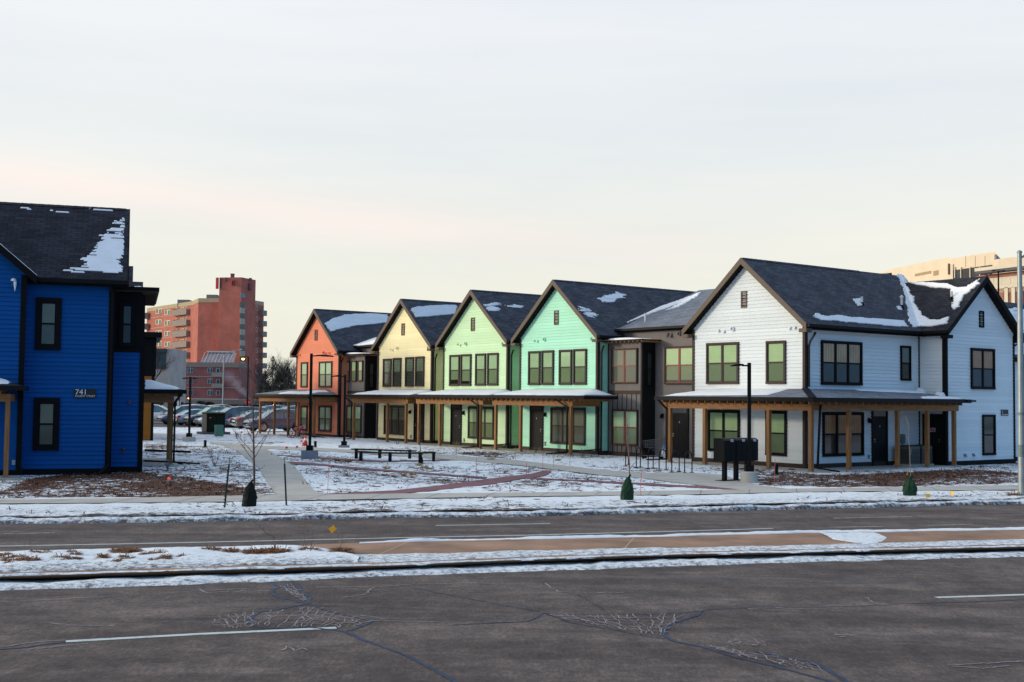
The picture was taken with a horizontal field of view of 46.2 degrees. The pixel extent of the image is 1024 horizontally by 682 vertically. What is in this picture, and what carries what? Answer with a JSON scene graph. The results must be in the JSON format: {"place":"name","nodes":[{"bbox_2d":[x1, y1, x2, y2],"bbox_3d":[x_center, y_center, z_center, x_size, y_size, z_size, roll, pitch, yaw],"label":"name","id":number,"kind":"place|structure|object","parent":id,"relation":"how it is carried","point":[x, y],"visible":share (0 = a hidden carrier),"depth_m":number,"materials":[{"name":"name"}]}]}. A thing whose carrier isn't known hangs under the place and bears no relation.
{"place":"outdoors","nodes":[
{"label":"outdoors","id":0,"kind":"place"},
{"bbox_2d":[153,421,235,426],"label":"car park","id":1,"kind":"structure","parent":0,"point":[158,424],"depth_m":106.48,"materials":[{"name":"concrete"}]},
{"bbox_2d":[154,404,167,420],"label":"parked car","id":2,"kind":"object","parent":1,"relation":"on","point":[160,410],"visible":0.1,"depth_m":113.34,"materials":[{"name":"white metal"}]},
{"bbox_2d":[156,405,210,424],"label":"parked car","id":3,"kind":"object","parent":1,"relation":"on","point":[163,416],"visible":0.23,"depth_m":108.60,"materials":[{"name":"grey metal"}]},
{"bbox_2d":[173,409,201,425],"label":"parked car","id":4,"kind":"object","parent":1,"relation":"on","point":[180,416],"visible":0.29,"depth_m":105.55,"materials":[{"name":"silver metal"}]},
{"bbox_2d":[183,406,224,426],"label":"parked car","id":5,"kind":"object","parent":1,"relation":"on","point":[200,412],"visible":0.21,"depth_m":103.76,"materials":[{"name":"grey metal"}]},
{"bbox_2d":[218,406,264,426],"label":"parked car","id":6,"kind":"object","parent":1,"relation":"on","point":[235,410],"visible":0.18,"depth_m":101.71,"materials":[{"name":"grey metal"}]},
{"bbox_2d":[223,443,322,494],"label":"path","id":7,"kind":"structure","parent":0,"point":[272,472],"depth_m":42.49,"materials":[{"name":"concrete"}]},
{"bbox_2d":[277,455,451,461],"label":"red path","id":8,"kind":"structure","parent":0,"point":[370,460],"depth_m":51.74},
{"bbox_2d":[287,461,486,477],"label":"red path","id":9,"kind":"structure","parent":0,"point":[309,463],"depth_m":44.93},
{"bbox_2d":[331,470,550,493],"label":"red path","id":10,"kind":"structure","parent":0,"point":[477,482],"depth_m":37.57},
{"bbox_2d":[13,500,942,516],"bbox_3d":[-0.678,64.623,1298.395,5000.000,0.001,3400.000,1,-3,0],"label":"ground","id":11,"kind":"structure","parent":0,"point":[651,506],"depth_m":33.16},
{"bbox_2d":[154,348,186,406],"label":"stone building","id":12,"kind":"structure","parent":11,"relation":"on","point":[174,374],"depth_m":181.79,"materials":[{"name":"grey stone"}]},
{"bbox_2d":[145,274,266,399],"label":"apartment tower","id":13,"kind":"structure","parent":11,"relation":"on","point":[231,315],"depth_m":312.57,"materials":[{"name":"red brick"}]},
{"bbox_2d":[185,351,249,398],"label":"apartment wing","id":14,"kind":"structure","parent":11,"relation":"on","point":[207,370],"depth_m":290.82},
{"bbox_2d":[185,398,294,406],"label":"parking deck","id":15,"kind":"structure","parent":11,"relation":"on","point":[235,402],"depth_m":204.72,"materials":[{"name":"concrete"}]},
{"bbox_2d":[240,353,288,392],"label":"bare tree","id":16,"kind":"object","parent":11,"relation":"on","point":[261,373],"visible":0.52,"depth_m":239.94,"materials":[{"name":"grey plant"}]},
{"bbox_2d":[253,356,285,406],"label":"spruce tree","id":17,"kind":"object","parent":11,"relation":"on","point":[268,374],"visible":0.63,"depth_m":204.76,"materials":[{"name":"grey plant"}]},
{"bbox_2d":[262,373,294,405],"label":"spruce tree","id":18,"kind":"object","parent":11,"relation":"on","point":[278,386],"visible":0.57,"depth_m":194.66,"materials":[{"name":"green plant"}]},
{"bbox_2d":[266,357,295,390],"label":"bare tree","id":19,"kind":"object","parent":11,"relation":"on","point":[280,366],"visible":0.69,"depth_m":233.61,"materials":[{"name":"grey plant"}]},
{"bbox_2d":[881,252,1023,304],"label":"office building","id":20,"kind":"structure","parent":11,"relation":"on","point":[981,265],"depth_m":242.88,"materials":[{"name":"beige concrete"}]},
{"bbox_2d":[210,442,780,488],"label":"path","id":21,"kind":"structure","parent":0,"point":[703,479],"depth_m":44.45,"materials":[{"name":"concrete"}]},
{"bbox_2d":[714,438,735,480],"bbox_3d":[7.209,4.026,40.657,0.544,1.460,0.520,3,-3,-36],"label":"mailbox unit","id":22,"kind":"object","parent":21,"relation":"on","point":[724,451],"visible":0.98,"depth_m":40.52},
{"bbox_2d":[729,438,746,480],"bbox_3d":[7.659,4.046,40.989,0.544,1.460,0.520,3,-3,-36],"label":"mailbox unit","id":23,"kind":"object","parent":21,"relation":"on","point":[741,449],"visible":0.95,"depth_m":40.87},
{"bbox_2d":[0,485,1017,503],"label":"sidewalk","id":24,"kind":"structure","parent":0,"point":[332,497],"depth_m":33.34,"materials":[{"name":"concrete"}]},
{"bbox_2d":[0,504,1023,681],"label":"road","id":25,"kind":"structure","parent":0,"point":[921,638],"depth_m":15.75,"materials":[{"name":"asphalt"}]},
{"bbox_2d":[66,627,336,641],"bbox_3d":[-3.651,3.491,14.304,3.127,0.001,0.153,2,-3,-18],"label":"road marking","id":26,"kind":"object","parent":25,"relation":"on","point":[198,634],"visible":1,"depth_m":14.27,"materials":[{"name":"paint"}]},
{"bbox_2d":[247,603,343,631],"bbox_3d":[-2.867,3.546,15.315,1.034,0.001,2.111,2,-3,-22],"label":"crack","id":27,"kind":"object","parent":25,"relation":"on","point":[252,616],"visible":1,"depth_m":14.98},
{"bbox_2d":[10,528,773,545],"bbox_3d":[-2.888,3.968,24.172,18.222,0.001,0.352,1,-3,-16],"label":"road marking","id":28,"kind":"object","parent":25,"relation":"on","point":[377,538],"visible":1,"depth_m":24.10,"materials":[{"name":"paint"}]},
{"bbox_2d":[344,631,457,681],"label":"crack","id":29,"kind":"object","parent":25,"relation":"on","point":[420,662],"visible":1,"depth_m":13.17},
{"bbox_2d":[0,530,1023,573],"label":"median","id":30,"kind":"object","parent":25,"relation":"on","point":[695,541],"visible":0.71,"depth_m":22.76,"materials":[{"name":"concrete"}]},
{"bbox_2d":[0,545,359,572],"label":"median snow","id":31,"kind":"structure","parent":30,"relation":"on","point":[197,557],"depth_m":19.69,"materials":[{"name":"snow"}]},
{"bbox_2d":[261,526,293,553],"bbox_3d":[-4.020,3.393,20.684,0.784,0.596,0.608,1,-3,0],"label":"grass tuft","id":32,"kind":"object","parent":30,"relation":"on","point":[275,549],"visible":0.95,"depth_m":20.58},
{"bbox_2d":[0,545,1023,575],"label":"median snow","id":33,"kind":"structure","parent":30,"relation":"on","point":[433,562],"depth_m":20.11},
{"bbox_2d":[355,539,1023,562],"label":"median snow","id":34,"kind":"structure","parent":30,"relation":"on","point":[372,558],"depth_m":21.53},
{"bbox_2d":[360,527,1023,542],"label":"median snow","id":35,"kind":"structure","parent":30,"relation":"on","point":[725,533],"depth_m":24.34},
{"bbox_2d":[822,532,886,543],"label":"median snow","id":36,"kind":"structure","parent":30,"relation":"on","point":[864,537],"depth_m":24.11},
{"bbox_2d":[0,550,1023,590],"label":"gutter snow","id":37,"kind":"structure","parent":25,"relation":"on","point":[197,579],"depth_m":19.84,"materials":[{"name":"snow"}]},
{"bbox_2d":[0,499,1023,523],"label":"gutter snow","id":38,"kind":"structure","parent":25,"relation":"on","point":[165,519],"depth_m":28.83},
{"bbox_2d":[0,546,1023,579],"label":"median kerb","id":39,"kind":"structure","parent":25,"relation":"on","point":[230,571],"depth_m":19.76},
{"bbox_2d":[16,499,1011,517],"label":"kerb","id":40,"kind":"structure","parent":25,"relation":"on","point":[459,511],"depth_m":28.87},
{"bbox_2d":[662,611,832,681],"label":"crack","id":41,"kind":"object","parent":25,"relation":"on","point":[669,625],"visible":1,"depth_m":13.70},
{"bbox_2d":[756,650,849,681],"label":"crack","id":42,"kind":"object","parent":25,"relation":"on","point":[834,673],"visible":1,"depth_m":12.88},
{"bbox_2d":[937,594,1023,597],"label":"road marking","id":43,"kind":"object","parent":25,"relation":"on","point":[979,595],"visible":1,"depth_m":17.75,"materials":[{"name":"paint"}]},
{"bbox_2d":[0,427,1023,516],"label":"lawn","id":44,"kind":"structure","parent":0,"point":[281,438],"depth_m":38.04,"materials":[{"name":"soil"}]},
{"bbox_2d":[0,202,199,479],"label":"blue house","id":45,"kind":"structure","parent":44,"relation":"on","point":[77,390],"depth_m":40.77,"materials":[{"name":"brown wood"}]},
{"bbox_2d":[32,398,59,450],"bbox_3d":[-15.616,2.788,40.255,0.820,1.759,0.110,1,-3,-17],"label":"window","id":46,"kind":"structure","parent":45,"relation":"in","point":[46,418],"depth_m":40.26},
{"bbox_2d":[34,297,61,349],"bbox_3d":[-15.612,-0.580,40.406,0.816,1.764,0.110,1,-3,-17],"label":"window","id":47,"kind":"structure","parent":45,"relation":"in","point":[47,315],"depth_m":40.40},
{"bbox_2d":[119,302,134,346],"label":"window","id":48,"kind":"structure","parent":45,"relation":"in","point":[127,309],"depth_m":42.02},
{"bbox_2d":[133,282,161,440],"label":"ochre house","id":49,"kind":"structure","parent":44,"relation":"on","point":[152,340],"depth_m":70.82,"materials":[{"name":"brown"}]},
{"bbox_2d":[182,377,198,441],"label":"lamp post","id":50,"kind":"object","parent":44,"relation":"on","point":[188,438],"visible":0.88,"depth_m":70.15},
{"bbox_2d":[196,412,229,434],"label":"transformer","id":51,"kind":"object","parent":44,"relation":"on","point":[210,420],"visible":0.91,"depth_m":83.15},
{"bbox_2d":[241,479,257,506],"bbox_3d":[-6.470,3.750,29.611,0.394,0.694,0.277,1,-3,0],"label":"watering bag","id":52,"kind":"object","parent":44,"relation":"on","point":[250,497],"visible":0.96,"depth_m":29.52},
{"bbox_2d":[229,380,278,486],"bbox_3d":[-6.451,2.515,30.124,1.334,3.256,1.078,1,-3,0],"label":"sapling","id":53,"kind":"object","parent":44,"relation":"on","point":[253,421],"visible":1,"depth_m":30.06,"materials":[{"name":"brown plant"}]},
{"bbox_2d":[230,411,281,428],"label":"parked car","id":54,"kind":"object","parent":44,"relation":"on","point":[239,421],"visible":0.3,"depth_m":96.67,"materials":[{"name":"grey metal"}]},
{"bbox_2d":[243,408,294,431],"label":"parked car","id":55,"kind":"object","parent":44,"relation":"on","point":[281,415],"visible":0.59,"depth_m":90.62,"materials":[{"name":"grey metal"}]},
{"bbox_2d":[301,353,333,458],"bbox_3d":[-8.492,2.890,52.465,1.269,4.680,0.659,1,-3,0],"label":"lamp post","id":56,"kind":"object","parent":44,"relation":"on","point":[309,452],"visible":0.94,"depth_m":52.38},
{"bbox_2d":[251,309,390,437],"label":"row house","id":57,"kind":"structure","parent":44,"relation":"on","point":[337,334],"depth_m":82.38,"materials":[{"name":"orange wood"}]},
{"bbox_2d":[300,362,307,386],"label":"window","id":58,"kind":"structure","parent":57,"relation":"in","point":[304,365],"depth_m":84.27,"materials":[{"name":"green glass"}]},
{"bbox_2d":[300,406,307,430],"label":"window","id":59,"kind":"structure","parent":57,"relation":"in","point":[303,409],"depth_m":84.02,"materials":[{"name":"green glass"}]},
{"bbox_2d":[318,406,331,431],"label":"window","id":60,"kind":"structure","parent":57,"relation":"in","point":[324,412],"depth_m":81.48,"materials":[{"name":"green glass"}]},
{"bbox_2d":[318,361,332,386],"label":"window","id":61,"kind":"structure","parent":57,"relation":"in","point":[325,368],"depth_m":81.70,"materials":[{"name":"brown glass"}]},
{"bbox_2d":[332,375,349,447],"bbox_3d":[-9.163,3.782,64.032,0.988,3.982,0.520,1,-3,0],"label":"lamp post","id":62,"kind":"object","parent":44,"relation":"on","point":[343,444],"visible":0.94,"depth_m":63.96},
{"bbox_2d":[343,337,377,437],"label":"link house","id":63,"kind":"structure","parent":44,"relation":"on","point":[362,368],"depth_m":79.09,"materials":[{"name":"brown wood"}]},
{"bbox_2d":[346,405,361,432],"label":"window","id":64,"kind":"structure","parent":63,"relation":"in","point":[358,419],"depth_m":79.40,"materials":[{"name":"brown glass"}]},
{"bbox_2d":[368,362,374,387],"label":"window","id":65,"kind":"structure","parent":63,"relation":"in","point":[371,366],"depth_m":78.95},
{"bbox_2d":[351,448,416,458],"bbox_3d":[-5.553,4.952,52.227,2.954,0.500,2.404,1,-3,0],"label":"bench","id":66,"kind":"object","parent":44,"relation":"on","point":[379,455],"visible":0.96,"depth_m":52.05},
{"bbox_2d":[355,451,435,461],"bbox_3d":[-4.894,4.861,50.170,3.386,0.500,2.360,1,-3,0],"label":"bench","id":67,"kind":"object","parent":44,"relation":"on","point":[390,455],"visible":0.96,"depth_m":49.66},
{"bbox_2d":[345,299,460,443],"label":"row house","id":68,"kind":"structure","parent":44,"relation":"on","point":[410,360],"depth_m":73.44,"materials":[{"name":"yellow wood"}]},
{"bbox_2d":[382,359,391,386],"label":"window","id":69,"kind":"structure","parent":68,"relation":"in","point":[387,363],"depth_m":75.34,"materials":[{"name":"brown glass"}]},
{"bbox_2d":[383,405,404,434],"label":"window","id":70,"kind":"structure","parent":68,"relation":"in","point":[396,413],"depth_m":74.31,"materials":[{"name":"glass"}]},
{"bbox_2d":[392,358,401,386],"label":"window","id":71,"kind":"structure","parent":68,"relation":"in","point":[396,362],"depth_m":74.41,"materials":[{"name":"glass"}]},
{"bbox_2d":[404,357,413,386],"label":"window","id":72,"kind":"structure","parent":68,"relation":"in","point":[409,361],"depth_m":73.22,"materials":[{"name":"glass"}]},
{"bbox_2d":[413,404,424,442],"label":"door","id":73,"kind":"structure","parent":68,"relation":"in","point":[415,405],"depth_m":71.98,"materials":[{"name":"black wood"}]},
{"bbox_2d":[414,356,424,385],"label":"window","id":74,"kind":"structure","parent":68,"relation":"in","point":[419,360],"depth_m":72.26,"materials":[{"name":"glass"}]},
{"bbox_2d":[410,290,540,449],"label":"row house","id":75,"kind":"structure","parent":44,"relation":"on","point":[480,356],"depth_m":66.95,"materials":[{"name":"green wood"}]},
{"bbox_2d":[449,355,459,385],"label":"window","id":76,"kind":"structure","parent":75,"relation":"in","point":[454,360],"depth_m":68.83,"materials":[{"name":"glass"}]},
{"bbox_2d":[450,404,461,444],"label":"door","id":77,"kind":"structure","parent":75,"relation":"in","point":[455,409],"depth_m":68.51,"materials":[{"name":"black wood"}]},
{"bbox_2d":[460,354,471,385],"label":"window","id":78,"kind":"structure","parent":75,"relation":"in","point":[465,359],"depth_m":67.90,"materials":[{"name":"glass"}]},
{"bbox_2d":[474,353,485,385],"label":"window","id":79,"kind":"structure","parent":75,"relation":"in","point":[480,359],"depth_m":66.75,"materials":[{"name":"glass"}]},
{"bbox_2d":[467,406,493,439],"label":"window","id":80,"kind":"structure","parent":75,"relation":"in","point":[487,412],"depth_m":66.34,"materials":[{"name":"glass"}]},
{"bbox_2d":[486,353,498,385],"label":"window","id":81,"kind":"structure","parent":75,"relation":"in","point":[492,358],"depth_m":65.79,"materials":[{"name":"glass"}]},
{"bbox_2d":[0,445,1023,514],"bbox_3d":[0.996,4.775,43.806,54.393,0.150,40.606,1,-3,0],"label":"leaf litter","id":82,"kind":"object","parent":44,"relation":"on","point":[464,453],"visible":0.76,"depth_m":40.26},
{"bbox_2d":[478,279,695,455],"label":"row house","id":83,"kind":"structure","parent":44,"relation":"on","point":[561,397],"depth_m":60.91,"materials":[{"name":"green wood"}]},
{"bbox_2d":[527,351,540,384],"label":"window","id":84,"kind":"structure","parent":83,"relation":"in","point":[534,357],"depth_m":62.66,"materials":[{"name":"glass"}]},
{"bbox_2d":[529,405,543,450],"bbox_3d":[1.273,4.454,62.347,0.085,2.450,1.115,3,-3,-36],"label":"door","id":85,"kind":"structure","parent":83,"relation":"in","point":[536,421],"depth_m":62.37,"materials":[{"name":"black metal"}]},
{"bbox_2d":[541,350,553,384],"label":"window","id":86,"kind":"structure","parent":83,"relation":"in","point":[547,356],"depth_m":61.77,"materials":[{"name":"glass"}]},
{"bbox_2d":[558,349,572,384],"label":"window","id":87,"kind":"structure","parent":83,"relation":"in","point":[565,365],"depth_m":60.61,"materials":[{"name":"glass"}]},
{"bbox_2d":[550,407,585,444],"bbox_3d":[2.795,4.270,60.287,0.110,1.845,2.742,3,-3,-36],"label":"window","id":88,"kind":"structure","parent":83,"relation":"in","point":[557,415],"depth_m":60.46,"materials":[{"name":"glass"}]},
{"bbox_2d":[572,349,586,384],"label":"window","id":89,"kind":"structure","parent":83,"relation":"in","point":[579,355],"depth_m":59.68,"materials":[{"name":"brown glass"}]},
{"bbox_2d":[620,474,633,499],"bbox_3d":[3.127,3.975,32.605,0.379,0.730,0.278,1,-3,0],"label":"watering bag","id":90,"kind":"object","parent":44,"relation":"on","point":[627,491],"visible":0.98,"depth_m":32.50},
{"bbox_2d":[730,363,757,482],"bbox_3d":[7.774,2.772,40.196,0.920,4.092,0.580,1,-3,0],"label":"lamp post","id":91,"kind":"object","parent":44,"relation":"on","point":[748,474],"visible":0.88,"depth_m":40.12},
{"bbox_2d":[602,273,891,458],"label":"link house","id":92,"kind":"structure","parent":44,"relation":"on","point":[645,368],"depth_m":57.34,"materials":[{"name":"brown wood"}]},
{"bbox_2d":[611,348,637,382],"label":"window","id":93,"kind":"structure","parent":92,"relation":"in","point":[624,361],"depth_m":57.98,"materials":[{"name":"brown glass"}]},
{"bbox_2d":[611,409,638,445],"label":"window","id":94,"kind":"structure","parent":92,"relation":"in","point":[618,416],"depth_m":57.83,"materials":[{"name":"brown glass"}]},
{"bbox_2d":[646,351,653,386],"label":"window","id":95,"kind":"structure","parent":92,"relation":"in","point":[649,354],"depth_m":57.29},
{"bbox_2d":[664,346,691,383],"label":"window","id":96,"kind":"structure","parent":92,"relation":"in","point":[677,359],"depth_m":56.25,"materials":[{"name":"glass"}]},
{"bbox_2d":[672,408,688,457],"bbox_3d":[7.819,4.223,56.040,0.085,2.450,1.159,3,-3,-36],"label":"door","id":97,"kind":"structure","parent":92,"relation":"in","point":[680,442],"depth_m":55.95,"materials":[{"name":"wood"}]},
{"bbox_2d":[745,438,757,464],"bbox_3d":[8.109,4.067,41.322,0.544,1.460,0.520,3,-3,-36],"label":"mailbox unit","id":98,"kind":"object","parent":44,"relation":"on","point":[754,449],"visible":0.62,"depth_m":41.19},
{"bbox_2d":[646,257,1023,472],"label":"row house","id":99,"kind":"structure","parent":44,"relation":"on","point":[849,368],"depth_m":51.52,"materials":[{"name":"white wood"}]},
{"bbox_2d":[706,342,738,383],"bbox_3d":[9.116,0.965,52.017,0.110,1.802,1.887,3,-3,-36],"label":"window","id":100,"kind":"structure","parent":99,"relation":"in","point":[719,356],"depth_m":51.98,"materials":[{"name":"glass"}]},
{"bbox_2d":[707,410,739,450],"bbox_3d":[9.129,3.878,51.820,0.110,1.796,1.852,3,-3,-36],"label":"window","id":101,"kind":"structure","parent":99,"relation":"in","point":[721,423],"depth_m":51.84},
{"bbox_2d":[765,340,785,383],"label":"window","id":102,"kind":"structure","parent":99,"relation":"in","point":[775,350],"depth_m":49.60,"materials":[{"name":"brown glass"}]},
{"bbox_2d":[765,411,786,455],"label":"window","id":103,"kind":"structure","parent":99,"relation":"in","point":[779,418],"depth_m":49.34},
{"bbox_2d":[820,340,862,385],"bbox_3d":[13.673,0.917,49.728,2.629,1.822,0.110,3,-3,-36],"label":"window","id":104,"kind":"structure","parent":99,"relation":"in","point":[841,361],"depth_m":49.72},
{"bbox_2d":[822,412,864,456],"bbox_3d":[13.713,3.852,49.641,2.627,1.813,0.110,3,-3,-36],"label":"window","id":105,"kind":"structure","parent":99,"relation":"in","point":[833,423],"depth_m":49.52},
{"bbox_2d":[871,411,887,465],"bbox_3d":[15.650,4.069,51.083,1.067,2.450,0.085,3,-3,-36],"label":"door","id":106,"kind":"structure","parent":99,"relation":"in","point":[879,425],"depth_m":51.08,"materials":[{"name":"wood"}]},
{"bbox_2d":[900,345,911,380],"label":"window","id":107,"kind":"structure","parent":99,"relation":"in","point":[905,351],"depth_m":52.33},
{"bbox_2d":[894,445,921,465],"bbox_3d":[16.909,4.888,51.291,0.820,0.900,0.820,3,-3,-36],"label":"condenser unit","id":108,"kind":"object","parent":99,"relation":"on","point":[907,459],"visible":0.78,"depth_m":51.00,"materials":[{"name":"metal"}]},
{"bbox_2d":[916,444,933,465],"bbox_3d":[17.636,4.921,51.829,0.800,0.900,0.800,3,-3,-36],"label":"condenser unit","id":109,"kind":"object","parent":99,"relation":"on","point":[922,454],"visible":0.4,"depth_m":51.41,"materials":[{"name":"metal"}]},
{"bbox_2d":[922,414,942,464],"bbox_3d":[18.318,4.277,52.230,0.085,2.200,1.004,3,-3,-36],"label":"door","id":110,"kind":"structure","parent":99,"relation":"in","point":[936,420],"depth_m":52.10,"materials":[{"name":"metal"}]},
{"bbox_2d":[970,348,995,389],"bbox_3d":[21.004,1.242,53.517,1.837,1.823,0.110,3,-3,-36],"label":"window","id":111,"kind":"structure","parent":99,"relation":"in","point":[982,364],"depth_m":53.49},
{"bbox_2d":[982,415,996,454],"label":"window","id":112,"kind":"structure","parent":99,"relation":"in","point":[988,421],"depth_m":53.64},
{"bbox_2d":[902,475,916,495],"bbox_3d":[11.651,4.233,35.175,0.416,0.639,0.316,1,-3,0],"label":"watering bag","id":113,"kind":"object","parent":44,"relation":"on","point":[909,487],"visible":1,"depth_m":35.06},
{"bbox_2d":[1017,250,1023,495],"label":"street light","id":114,"kind":"object","parent":44,"relation":"on","point":[1020,375],"visible":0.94,"depth_m":35.55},
{"bbox_2d":[0,0,1023,384],"label":"sky","id":115,"kind":"structure","parent":0,"point":[349,155],"materials":[{"name":"white"}]},
{"bbox_2d":[527,477,732,489],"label":"red path","id":116,"kind":"structure","parent":0,"point":[670,485],"depth_m":38.82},
{"bbox_2d":[642,437,664,458],"bbox_3d":[6.558,4.857,54.822,1.162,1.060,0.500,0,-3,20],"label":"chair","id":117,"kind":"object","parent":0,"point":[645,456],"visible":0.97,"depth_m":54.80,"materials":[{"name":"metal"}]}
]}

